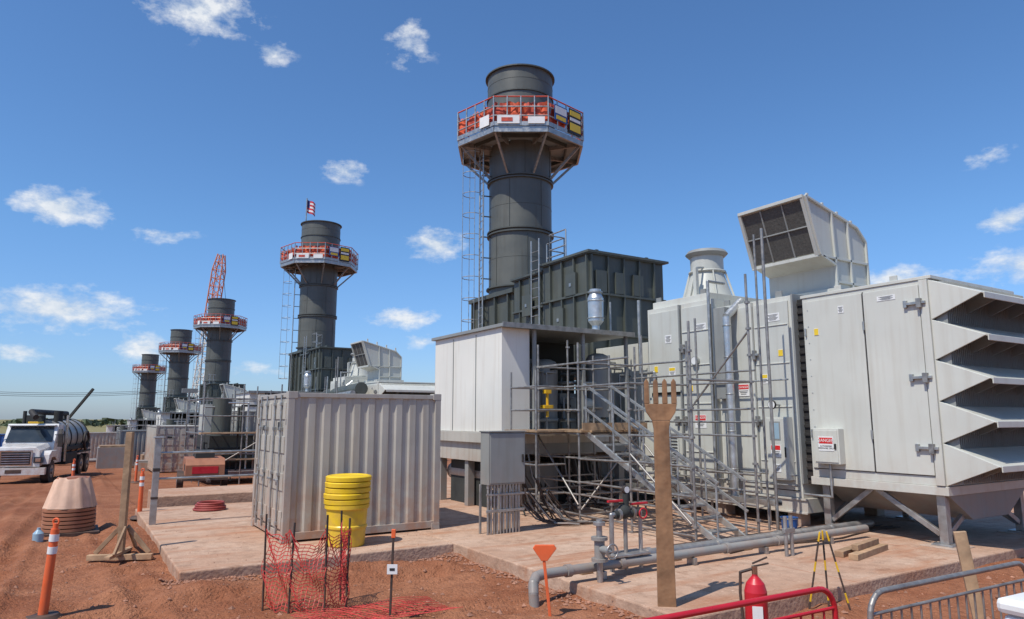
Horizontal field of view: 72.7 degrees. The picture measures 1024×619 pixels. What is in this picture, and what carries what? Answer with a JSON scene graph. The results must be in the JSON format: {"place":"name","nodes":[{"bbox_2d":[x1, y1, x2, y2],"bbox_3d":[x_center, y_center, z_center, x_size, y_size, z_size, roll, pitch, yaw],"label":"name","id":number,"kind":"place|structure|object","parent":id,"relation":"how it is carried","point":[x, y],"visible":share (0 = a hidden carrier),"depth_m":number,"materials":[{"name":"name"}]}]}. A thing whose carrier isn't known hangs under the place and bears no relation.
{"place":"outdoors","nodes":[
{"label":"outdoors","id":0,"kind":"place"},
{"bbox_2d":[365,381,434,383],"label":"roof trim","id":1,"kind":"structure","parent":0,"point":[398,382],"depth_m":32.82,"materials":[{"name":"grey paint"}]},
{"bbox_2d":[350,339,403,381],"bbox_3d":[-6.917,2.732,35.535,2.273,2.258,1.801,5,-10,-32],"label":"ventilation hood","id":2,"kind":"object","parent":1,"relation":"on","point":[376,361],"visible":0.91,"depth_m":34.94,"materials":[{"name":"grey paint"}]},
{"bbox_2d":[0,419,1023,618],"bbox_3d":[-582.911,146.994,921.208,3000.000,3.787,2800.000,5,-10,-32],"label":"ground","id":3,"kind":"structure","parent":0,"point":[23,499],"depth_m":9.52,"materials":[{"name":"soil"}]},
{"bbox_2d":[32,528,43,541],"bbox_3d":[-8.723,4.164,12.812,0.180,0.280,0.180,5,-10,-32],"label":"water jug","id":4,"kind":"object","parent":3,"relation":"on","point":[38,535],"visible":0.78,"depth_m":12.76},
{"bbox_2d":[26,518,62,618],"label":"traffic delineator post","id":5,"kind":"object","parent":3,"relation":"on","point":[44,612],"visible":0.99,"depth_m":8.06,"materials":[{"name":"orange plastic"}]},
{"bbox_2d":[0,409,90,482],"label":"vacuum tank truck","id":6,"kind":"object","parent":3,"relation":"on","point":[36,442],"visible":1,"depth_m":32.13,"materials":[{"name":"white metal"}]},
{"bbox_2d":[0,418,127,426],"bbox_3d":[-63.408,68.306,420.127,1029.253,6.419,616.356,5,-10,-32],"label":"distant treeline","id":7,"kind":"object","parent":3,"relation":"on","point":[96,422],"visible":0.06,"depth_m":465.93,"materials":[{"name":"green plant"}]},
{"bbox_2d":[41,476,98,536],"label":"stacked manhole forms","id":8,"kind":"object","parent":3,"relation":"on","point":[70,503],"visible":0.96,"depth_m":13.63,"materials":[{"name":"beige plastic"}]},
{"bbox_2d":[69,388,94,417],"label":"mobile crane","id":9,"kind":"object","parent":3,"relation":"on","point":[82,402],"visible":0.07,"depth_m":78.76,"materials":[{"name":"yellow paint"}]},
{"bbox_2d":[2,445,177,470],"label":"stacked materials","id":10,"kind":"object","parent":3,"relation":"on","point":[109,456],"visible":0.21,"depth_m":46.78,"materials":[{"name":"paint"}]},
{"bbox_2d":[77,432,115,458],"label":"storage container","id":11,"kind":"object","parent":3,"relation":"on","point":[97,439],"visible":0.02,"depth_m":61.66,"materials":[{"name":"metal"}]},
{"bbox_2d":[0,390,196,396],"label":"power line","id":12,"kind":"object","parent":3,"relation":"on","point":[79,394],"visible":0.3,"depth_m":184.23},
{"bbox_2d":[106,425,119,431],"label":"auxiliary equipment module","id":13,"kind":"object","parent":3,"relation":"on","point":[108,428],"visible":0.03,"depth_m":105.85,"materials":[{"name":"grey paint"}]},
{"bbox_2d":[86,432,153,560],"bbox_3d":[-6.380,3.062,11.481,0.766,2.050,0.766,-7,-11,37],"label":"wooden post stand","id":14,"kind":"object","parent":3,"relation":"on","point":[120,549],"visible":0.99,"depth_m":11.41,"materials":[{"name":"wood"}]},
{"bbox_2d":[112,419,147,431],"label":"pump skid with scaffold","id":15,"kind":"object","parent":3,"relation":"on","point":[123,427],"visible":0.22,"depth_m":74.52,"materials":[{"name":"metal"}]},
{"bbox_2d":[115,430,145,465],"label":"storage container","id":16,"kind":"object","parent":3,"relation":"on","point":[139,442],"visible":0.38,"depth_m":50.56,"materials":[{"name":"metal"}]},
{"bbox_2d":[131,455,139,482],"bbox_3d":[-15.897,6.746,29.473,0.400,1.126,0.400,0,-9,0],"label":"traffic delineator post","id":17,"kind":"object","parent":3,"relation":"on","point":[136,471],"visible":0.98,"depth_m":29.42,"materials":[{"name":"orange plastic"}]},
{"bbox_2d":[129,468,144,518],"bbox_3d":[-8.584,4.247,16.108,0.400,1.126,0.400,0,-9,0],"label":"traffic delineator post","id":18,"kind":"object","parent":3,"relation":"on","point":[141,491],"visible":0.81,"depth_m":16.08,"materials":[{"name":"orange plastic"}]},
{"bbox_2d":[127,419,155,429],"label":"auxiliary equipment module","id":19,"kind":"object","parent":3,"relation":"on","point":[140,422],"visible":0.06,"depth_m":81.72,"materials":[{"name":"grey paint"}]},
{"bbox_2d":[135,402,159,419],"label":"exhaust silencer duct","id":20,"kind":"object","parent":3,"relation":"on","point":[139,415],"visible":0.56,"depth_m":110.86,"materials":[{"name":"metal"}]},
{"bbox_2d":[130,354,166,419],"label":"exhaust stack","id":21,"kind":"object","parent":3,"relation":"on","point":[148,368],"visible":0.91,"depth_m":115.52,"materials":[{"name":"grey metal"}]},
{"bbox_2d":[144,424,198,471],"bbox_3d":[-20.435,8.266,41.894,2.448,2.599,6.104,5,-10,-32],"label":"storage container","id":22,"kind":"object","parent":3,"relation":"on","point":[173,439],"visible":0.33,"depth_m":39.42,"materials":[{"name":"metal"}]},
{"bbox_2d":[158,426,198,470],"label":"doors","id":23,"kind":"structure","parent":22,"relation":"in","point":[168,461],"depth_m":39.29,"materials":[{"name":"paint"}]},
{"bbox_2d":[154,411,198,424],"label":"pump skid with scaffold","id":24,"kind":"object","parent":3,"relation":"on","point":[171,422],"visible":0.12,"depth_m":55.48,"materials":[{"name":"metal"}]},
{"bbox_2d":[156,412,199,424],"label":"auxiliary equipment module","id":25,"kind":"object","parent":3,"relation":"on","point":[168,415],"visible":0.05,"depth_m":62.51,"materials":[{"name":"grey paint"}]},
{"bbox_2d":[156,329,201,411],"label":"exhaust stack","id":26,"kind":"object","parent":3,"relation":"on","point":[180,348],"visible":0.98,"depth_m":90.48,"materials":[{"name":"grey metal"}]},
{"bbox_2d":[164,391,196,411],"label":"exhaust silencer duct","id":27,"kind":"object","parent":3,"relation":"on","point":[170,405],"visible":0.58,"depth_m":85.46,"materials":[{"name":"metal"}]},
{"bbox_2d":[182,388,197,423],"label":"light plant trailer","id":28,"kind":"object","parent":3,"relation":"on","point":[187,390],"visible":0.24,"depth_m":47.46,"materials":[{"name":"white paint"}]},
{"bbox_2d":[176,442,227,487],"bbox_3d":[-10.479,5.354,23.682,1.610,1.600,3.700,4,-10,-27],"label":"trailer compressor","id":29,"kind":"object","parent":3,"relation":"on","point":[203,464],"visible":0.9,"depth_m":23.25,"materials":[{"name":"red metal"}]},
{"bbox_2d":[191,254,225,410],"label":"lattice boom crane","id":30,"kind":"object","parent":3,"relation":"on","point":[212,296],"visible":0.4,"depth_m":110.70,"materials":[{"name":"red metal"}]},
{"bbox_2d":[191,298,247,404],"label":"exhaust stack","id":31,"kind":"object","parent":3,"relation":"on","point":[220,323],"visible":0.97,"depth_m":70.94,"materials":[{"name":"grey metal"}]},
{"bbox_2d":[202,374,243,404],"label":"exhaust silencer duct","id":32,"kind":"object","parent":3,"relation":"on","point":[213,390],"visible":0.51,"depth_m":65.77,"materials":[{"name":"metal"}]},
{"bbox_2d":[183,382,282,485],"bbox_3d":[-12.154,5.267,30.133,3.100,4.111,4.705,5,-10,-32],"label":"pump skid with scaffold","id":33,"kind":"object","parent":3,"relation":"on","point":[214,432],"visible":0.69,"depth_m":28.76,"materials":[{"name":"metal"}]},
{"bbox_2d":[231,394,255,430],"bbox_3d":[-14.273,6.708,38.116,3.100,4.111,4.705,5,-10,-32],"label":"pump skid with scaffold","id":34,"kind":"object","parent":3,"relation":"on","point":[235,422],"visible":0.02,"depth_m":36.82,"materials":[{"name":"metal"}]},
{"bbox_2d":[235,390,322,410],"bbox_3d":[-12.798,6.688,38.069,3.990,4.303,4.291,5,-10,-32],"label":"auxiliary equipment module","id":35,"kind":"object","parent":3,"relation":"on","point":[250,394],"visible":0.01,"depth_m":36.53,"materials":[{"name":"grey paint"}]},
{"bbox_2d":[303,371,316,391],"bbox_3d":[-11.155,3.962,38.255,0.454,1.180,0.655,-7,-11,37],"label":"vent silencer","id":36,"kind":"object","parent":35,"relation":"on","point":[307,376],"visible":0.94,"depth_m":38.04,"materials":[{"name":"metal"}]},
{"bbox_2d":[278,220,358,390],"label":"exhaust stack","id":37,"kind":"object","parent":3,"relation":"on","point":[319,260],"visible":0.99,"depth_m":45.98,"materials":[{"name":"grey metal"}]},
{"bbox_2d":[305,198,314,220],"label":"american flag","id":38,"kind":"object","parent":37,"relation":"on","point":[310,207],"visible":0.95,"depth_m":48.00,"materials":[{"name":"fabric"}]},
{"bbox_2d":[300,333,352,391],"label":"exhaust silencer duct","id":39,"kind":"object","parent":3,"relation":"on","point":[319,363],"visible":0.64,"depth_m":40.98,"materials":[{"name":"metal"}]},
{"bbox_2d":[302,356,351,386],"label":"inspection doors","id":40,"kind":"structure","parent":39,"relation":"in","point":[327,360],"depth_m":40.98,"materials":[{"name":"green paint"}]},
{"bbox_2d":[323,357,338,392],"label":"scaffold stair tower","id":41,"kind":"structure","parent":3,"relation":"on","point":[335,377],"depth_m":33.72,"materials":[{"name":"metal"}]},
{"bbox_2d":[325,382,367,393],"bbox_3d":[-9.103,6.179,35.647,2.497,4.500,9.079,5,-10,-32],"label":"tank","id":42,"kind":"object","parent":3,"relation":"on","point":[359,388],"visible":0.06,"depth_m":32.16,"materials":[{"name":"metal"}]},
{"bbox_2d":[326,372,366,392],"bbox_3d":[-8.251,6.124,37.620,3.600,5.279,7.010,5,-10,-32],"label":"turbine enclosure","id":43,"kind":"object","parent":3,"relation":"on","point":[344,381],"visible":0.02,"depth_m":36.65,"materials":[{"name":"metal"}]},
{"bbox_2d":[346,353,367,376],"bbox_3d":[-8.373,3.056,38.085,1.482,1.400,1.240,5,-10,-32],"label":"roof exhaust fan","id":44,"kind":"object","parent":43,"relation":"on","point":[354,370],"visible":0.38,"depth_m":37.58,"materials":[{"name":"grey paint"}]},
{"bbox_2d":[261,510,460,618],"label":"orange safety fence","id":45,"kind":"object","parent":3,"relation":"on","point":[344,540],"visible":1,"depth_m":8.34,"materials":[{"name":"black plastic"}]},
{"bbox_2d":[387,529,397,615],"bbox_3d":[-1.385,3.135,8.042,0.120,1.151,0.047,0,-9,0],"label":"survey stake","id":46,"kind":"object","parent":3,"relation":"on","point":[392,568],"visible":1,"depth_m":8.05,"materials":[{"name":"orange wood"}]},
{"bbox_2d":[0,505,1017,618],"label":"gravel","id":47,"kind":"structure","parent":3,"relation":"on","point":[487,571],"depth_m":9.48,"materials":[{"name":"gravel"}]},
{"bbox_2d":[533,545,556,615],"bbox_3d":[0.382,3.205,8.067,0.276,0.921,0.040,0,-9,0],"label":"marker flag stake","id":48,"kind":"object","parent":3,"relation":"on","point":[544,553],"visible":1,"depth_m":8.10,"materials":[{"name":"orange plastic"}]},
{"bbox_2d":[135,474,1023,618],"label":"concrete pad","id":49,"kind":"object","parent":3,"relation":"on","point":[229,540],"visible":0.45,"depth_m":11.39,"materials":[{"name":"beige concrete"}]},
{"bbox_2d":[149,437,254,524],"bbox_3d":[-5.867,3.666,15.053,3.490,1.850,0.180,5,-10,-32],"label":"guard railing","id":50,"kind":"object","parent":49,"relation":"on","point":[155,481],"visible":0.74,"depth_m":14.23,"materials":[{"name":"metal"}]},
{"bbox_2d":[192,500,225,511],"bbox_3d":[-7.088,4.597,16.318,0.732,0.187,0.728,5,-10,-32],"label":"coiled hose","id":51,"kind":"object","parent":49,"relation":"on","point":[209,505],"visible":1,"depth_m":16.08,"materials":[{"name":"red rubber"}]},
{"bbox_2d":[251,391,440,543],"bbox_3d":[-3.340,3.006,13.913,3.034,2.599,2.448,5,-10,-32],"label":"shipping container","id":52,"kind":"object","parent":49,"relation":"on","point":[306,444],"visible":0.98,"depth_m":12.98,"materials":[{"name":"metal"}]},
{"bbox_2d":[253,395,286,533],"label":"doors","id":53,"kind":"structure","parent":52,"relation":"in","point":[271,443],"depth_m":13.05,"materials":[{"name":"paint"}]},
{"bbox_2d":[323,473,371,547],"bbox_3d":[-2.827,3.425,11.915,0.802,1.161,0.788,5,-10,-32],"label":"yellow salvage drum","id":54,"kind":"object","parent":49,"relation":"on","point":[348,494],"visible":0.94,"depth_m":11.63,"materials":[{"name":"plastic"}]},
{"bbox_2d":[479,430,526,534],"bbox_3d":[-0.173,3.248,13.163,0.860,1.883,0.390,5,-10,-32],"label":"electrical cabinet","id":55,"kind":"object","parent":49,"relation":"on","point":[502,460],"visible":1,"depth_m":13.05,"materials":[{"name":"metal"}]},
{"bbox_2d":[457,63,583,331],"bbox_3d":[0.320,-1.501,26.427,4.786,15.350,4.827,0,-9,0],"label":"exhaust stack","id":56,"kind":"object","parent":49,"relation":"on","point":[520,149],"visible":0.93,"depth_m":25.84,"materials":[{"name":"paint"}]},
{"bbox_2d":[431,321,634,515],"bbox_3d":[0.598,2.779,18.031,3.990,4.303,4.291,5,-10,-32],"label":"auxiliary equipment module","id":57,"kind":"object","parent":49,"relation":"on","point":[474,368],"visible":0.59,"depth_m":17.17,"materials":[{"name":"white paint"}]},
{"bbox_2d":[587,289,611,330],"bbox_3d":[2.241,0.054,18.216,0.454,1.180,0.655,-7,-11,37],"label":"vent silencer","id":58,"kind":"object","parent":57,"relation":"on","point":[595,301],"visible":0.93,"depth_m":18.00,"materials":[{"name":"metal"}]},
{"bbox_2d":[510,229,668,492],"bbox_3d":[2.350,1.640,22.597,3.362,7.969,4.490,5,-10,-32],"label":"exhaust silencer duct","id":59,"kind":"object","parent":49,"relation":"on","point":[554,292],"visible":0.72,"depth_m":21.25,"materials":[{"name":"metal"}]},
{"bbox_2d":[522,270,643,326],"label":"inspection doors","id":60,"kind":"structure","parent":59,"relation":"in","point":[571,280],"depth_m":21.13,"materials":[{"name":"green paint"}]},
{"bbox_2d":[591,519,618,582],"bbox_3d":[1.199,3.200,9.115,0.220,0.850,0.380,5,-10,-32],"label":"gate valve","id":61,"kind":"object","parent":49,"relation":"on","point":[601,550],"visible":0.98,"depth_m":9.12,"materials":[{"name":"metal"}]},
{"bbox_2d":[605,485,650,571],"bbox_3d":[1.634,3.063,9.806,0.740,1.134,0.300,5,-10,-32],"label":"backflow preventer","id":62,"kind":"object","parent":49,"relation":"on","point":[624,511],"visible":0.99,"depth_m":9.75,"materials":[{"name":"metal"}]},
{"bbox_2d":[510,228,779,540],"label":"scaffold stair tower","id":63,"kind":"structure","parent":49,"relation":"on","point":[613,430],"depth_m":13.88,"materials":[{"name":"metal"}]},
{"bbox_2d":[528,519,873,607],"bbox_3d":[3.486,3.862,11.072,8.265,0.457,1.034,5,-10,-32],"label":"water pipeline","id":64,"kind":"object","parent":49,"relation":"on","point":[690,551],"visible":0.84,"depth_m":10.65,"materials":[{"name":"grey paint"}]},
{"bbox_2d":[520,478,899,553],"bbox_3d":[3.842,3.649,12.690,7.418,0.938,3.306,0,-9,2],"label":"ground cable bundle","id":65,"kind":"object","parent":49,"relation":"on","point":[567,522],"visible":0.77,"depth_m":13.83,"materials":[{"name":"rubber"}]},
{"bbox_2d":[593,280,884,525],"bbox_3d":[5.145,2.216,17.581,3.600,5.279,7.010,5,-10,-32],"label":"turbine enclosure","id":66,"kind":"object","parent":49,"relation":"on","point":[721,325],"visible":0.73,"depth_m":15.31,"materials":[{"name":"grey metal"}]},
{"bbox_2d":[683,248,734,296],"bbox_3d":[5.024,-0.853,18.046,1.482,1.400,1.240,5,-10,-32],"label":"roof exhaust fan","id":67,"kind":"object","parent":66,"relation":"on","point":[706,264],"visible":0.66,"depth_m":17.71,"materials":[{"name":"grey paint"}]},
{"bbox_2d":[649,300,798,489],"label":"doors","id":68,"kind":"structure","parent":66,"relation":"in","point":[662,324],"depth_m":15.41,"materials":[{"name":"grey paint"}]},
{"bbox_2d":[782,516,794,556],"bbox_3d":[4.337,3.547,10.903,0.250,0.600,0.060,5,-10,-32],"label":"steel pipe stub","id":69,"kind":"object","parent":49,"relation":"on","point":[790,530],"visible":1,"depth_m":10.88,"materials":[{"name":"metal"}]},
{"bbox_2d":[780,516,797,528],"bbox_3d":[5.079,3.968,12.739,0.322,0.330,0.322,5,-10,-32],"label":"blue bucket","id":70,"kind":"object","parent":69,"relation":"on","point":[795,521],"visible":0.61,"depth_m":12.64,"materials":[{"name":"paint"}]},
{"bbox_2d":[834,538,887,560],"bbox_3d":[5.610,3.794,11.129,1.500,0.180,0.390,8,-12,-43],"label":"timber dunnage","id":71,"kind":"object","parent":49,"relation":"on","point":[861,550],"visible":0.95,"depth_m":10.86,"materials":[{"name":"wood"}]},
{"bbox_2d":[823,485,1023,547],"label":"legs","id":72,"kind":"object","parent":49,"relation":"on","point":[945,530],"visible":0.56,"depth_m":12.54,"materials":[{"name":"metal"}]},
{"bbox_2d":[833,486,1023,519],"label":"hopper","id":73,"kind":"object","parent":72,"relation":"on","point":[974,506],"visible":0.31,"depth_m":12.47,"materials":[{"name":"grey paint"}]},
{"bbox_2d":[811,476,1023,495],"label":"base frame","id":74,"kind":"object","parent":73,"relation":"on","point":[942,490],"visible":0.65,"depth_m":12.32,"materials":[{"name":"grey paint"}]},
{"bbox_2d":[928,280,999,485],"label":"hood side plates","id":75,"kind":"object","parent":74,"relation":"on","point":[956,422],"visible":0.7,"depth_m":11.60,"materials":[{"name":"grey paint"}]},
{"bbox_2d":[931,280,1023,477],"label":"weather hoods","id":76,"kind":"object","parent":75,"relation":"attached to","point":[1008,460],"visible":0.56,"depth_m":11.93,"materials":[{"name":"grey paint"}]},
{"bbox_2d":[933,280,1023,484],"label":"filter vanes","id":77,"kind":"object","parent":75,"relation":"attached to","point":[983,357],"visible":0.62,"depth_m":12.30,"materials":[{"name":"grey paint"}]},
{"bbox_2d":[886,515,1023,550],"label":"footings","id":78,"kind":"object","parent":49,"relation":"on","point":[946,548],"visible":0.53,"depth_m":12.83,"materials":[{"name":"concrete"}]},
{"bbox_2d":[644,379,676,606],"bbox_3d":[1.773,2.190,8.148,0.380,2.747,0.060,-1,-9,6],"label":"wooden fork","id":79,"kind":"object","parent":3,"relation":"on","point":[661,415],"visible":1,"depth_m":8.13,"materials":[{"name":"brown wood"}]},
{"bbox_2d":[643,586,838,618],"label":"crowd control barrier","id":80,"kind":"object","parent":3,"relation":"on","point":[744,603],"visible":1,"depth_m":4.53,"materials":[{"name":"metal"}]},
{"bbox_2d":[739,556,768,618],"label":"fire extinguisher","id":81,"kind":"object","parent":3,"relation":"on","point":[755,587],"visible":0.99,"depth_m":7.03,"materials":[{"name":"red paint"}]},
{"bbox_2d":[808,530,850,609],"bbox_3d":[3.865,3.212,8.537,0.499,0.952,0.142,-3,-9,18],"label":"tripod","id":82,"kind":"object","parent":3,"relation":"on","point":[814,570],"visible":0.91,"depth_m":8.53,"materials":[{"name":"yellow"}]},
{"bbox_2d":[867,561,1023,618],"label":"crowd control barrier","id":83,"kind":"object","parent":3,"relation":"on","point":[875,596],"visible":1,"depth_m":5.20,"materials":[{"name":"metal"}]},
{"bbox_2d":[953,531,983,618],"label":"lumber stake","id":84,"kind":"object","parent":3,"relation":"on","point":[964,553],"visible":0.96,"depth_m":6.17,"materials":[{"name":"wood"}]},
{"bbox_2d":[997,592,1023,618],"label":"white cooler on stand","id":85,"kind":"object","parent":3,"relation":"on","point":[1012,606],"visible":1,"depth_m":3.87,"materials":[{"name":"plastic"}]},
{"bbox_2d":[0,0,1023,419],"label":"sky","id":86,"kind":"structure","parent":0,"point":[143,143],"materials":[{"name":"blue"}]},
{"bbox_2d":[802,279,1019,486],"bbox_3d":[7.877,1.493,13.699,3.050,3.530,2.500,5,-10,-32],"label":"housing","id":87,"kind":"object","parent":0,"point":[893,478],"visible":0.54,"depth_m":12.75,"materials":[{"name":"grey paint"}]},
{"bbox_2d":[804,279,945,485],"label":"door panels","id":88,"kind":"object","parent":87,"relation":"attached to","point":[903,414],"visible":1,"depth_m":12.70,"materials":[{"name":"metal"}]},
{"bbox_2d":[804,428,845,497],"bbox_3d":[5.962,2.953,13.407,0.204,1.306,0.880,5,-10,-32],"label":"junction box","id":89,"kind":"object","parent":88,"relation":"attached to","point":[835,456],"visible":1,"depth_m":13.21,"materials":[{"name":"grey paint"}]},
{"bbox_2d":[814,294,894,450],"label":"warning signs","id":90,"kind":"object","parent":88,"relation":"attached to","point":[841,310],"visible":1,"depth_m":13.25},
{"bbox_2d":[804,298,938,453],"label":"latches","id":91,"kind":"object","parent":88,"relation":"attached to","point":[925,377],"visible":0.97,"depth_m":12.08,"materials":[{"name":"metal"}]},
{"bbox_2d":[818,292,935,476],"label":"door gaskets","id":92,"kind":"object","parent":88,"relation":"attached to","point":[871,414],"depth_m":12.81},
{"bbox_2d":[800,275,1013,298],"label":"roof trim","id":93,"kind":"structure","parent":87,"relation":"attached to","point":[933,277],"depth_m":12.91,"materials":[{"name":"grey paint"}]},
{"bbox_2d":[737,193,869,298],"bbox_3d":[6.479,-1.177,15.496,2.273,2.258,1.801,5,-10,-32],"label":"ventilation hood","id":94,"kind":"object","parent":93,"relation":"on","point":[812,245],"visible":0.85,"depth_m":14.95,"materials":[{"name":"grey paint"}]},
{"bbox_2d":[834,275,897,290],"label":"lifting lugs","id":95,"kind":"object","parent":93,"relation":"on","point":[891,278],"visible":1,"depth_m":12.72,"materials":[{"name":"grey paint"}]},
{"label":"roof trim","id":96,"kind":"object","parent":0,"visible":0},
{"bbox_2d":[220,382,246,405],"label":"ventilation hood","id":97,"kind":"object","parent":96,"relation":"on","point":[230,390],"visible":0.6,"depth_m":59.61,"materials":[{"name":"grey paint"}]},
{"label":"roof trim","id":98,"kind":"object","parent":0,"visible":0},
{"bbox_2d":[174,398,195,411],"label":"ventilation hood","id":99,"kind":"object","parent":98,"relation":"on","point":[180,404],"visible":0.74,"depth_m":79.25,"materials":[{"name":"grey paint"}]},
{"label":"roof trim","id":100,"kind":"object","parent":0,"visible":0},
{"bbox_2d":[141,409,156,418],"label":"ventilation hood","id":101,"kind":"object","parent":100,"relation":"on","point":[147,414],"visible":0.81,"depth_m":104.33,"materials":[{"name":"grey paint"}]},
{"bbox_3d":[-5.493,7.511,33.367,2.843,0.448,2.300,5,-10,-32],"label":"hopper","id":102,"kind":"object","parent":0,"visible":0},
{"bbox_3d":[-5.519,7.221,33.455,3.110,0.148,2.560,5,-10,-32],"label":"base frame","id":103,"kind":"object","parent":102,"relation":"on","visible":0},
{"bbox_2d":[378,383,385,393],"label":"hood side plates","id":104,"kind":"object","parent":103,"relation":"on","point":[382,389],"visible":0.09,"depth_m":31.85,"materials":[{"name":"grey paint"}]},
{"bbox_2d":[380,383,434,394],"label":"weather hoods","id":105,"kind":"object","parent":104,"relation":"attached to","point":[412,389],"visible":0.14,"depth_m":32.34,"materials":[{"name":"grey paint"}]},
{"bbox_2d":[383,384,434,394],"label":"filter vanes","id":106,"kind":"object","parent":104,"relation":"attached to","point":[409,393],"visible":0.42,"depth_m":32.66,"materials":[{"name":"grey paint"}]},
{"bbox_2d":[366,382,415,384],"bbox_3d":[-5.519,5.402,33.738,3.050,3.530,2.500,5,-10,-32],"label":"housing","id":107,"kind":"object","parent":103,"relation":"on","point":[379,382],"visible":0.13,"depth_m":32.91,"materials":[{"name":"grey paint"}]},
{"bbox_2d":[366,383,378,393],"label":"door panels","id":108,"kind":"object","parent":107,"relation":"attached to","point":[371,391],"visible":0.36,"depth_m":32.66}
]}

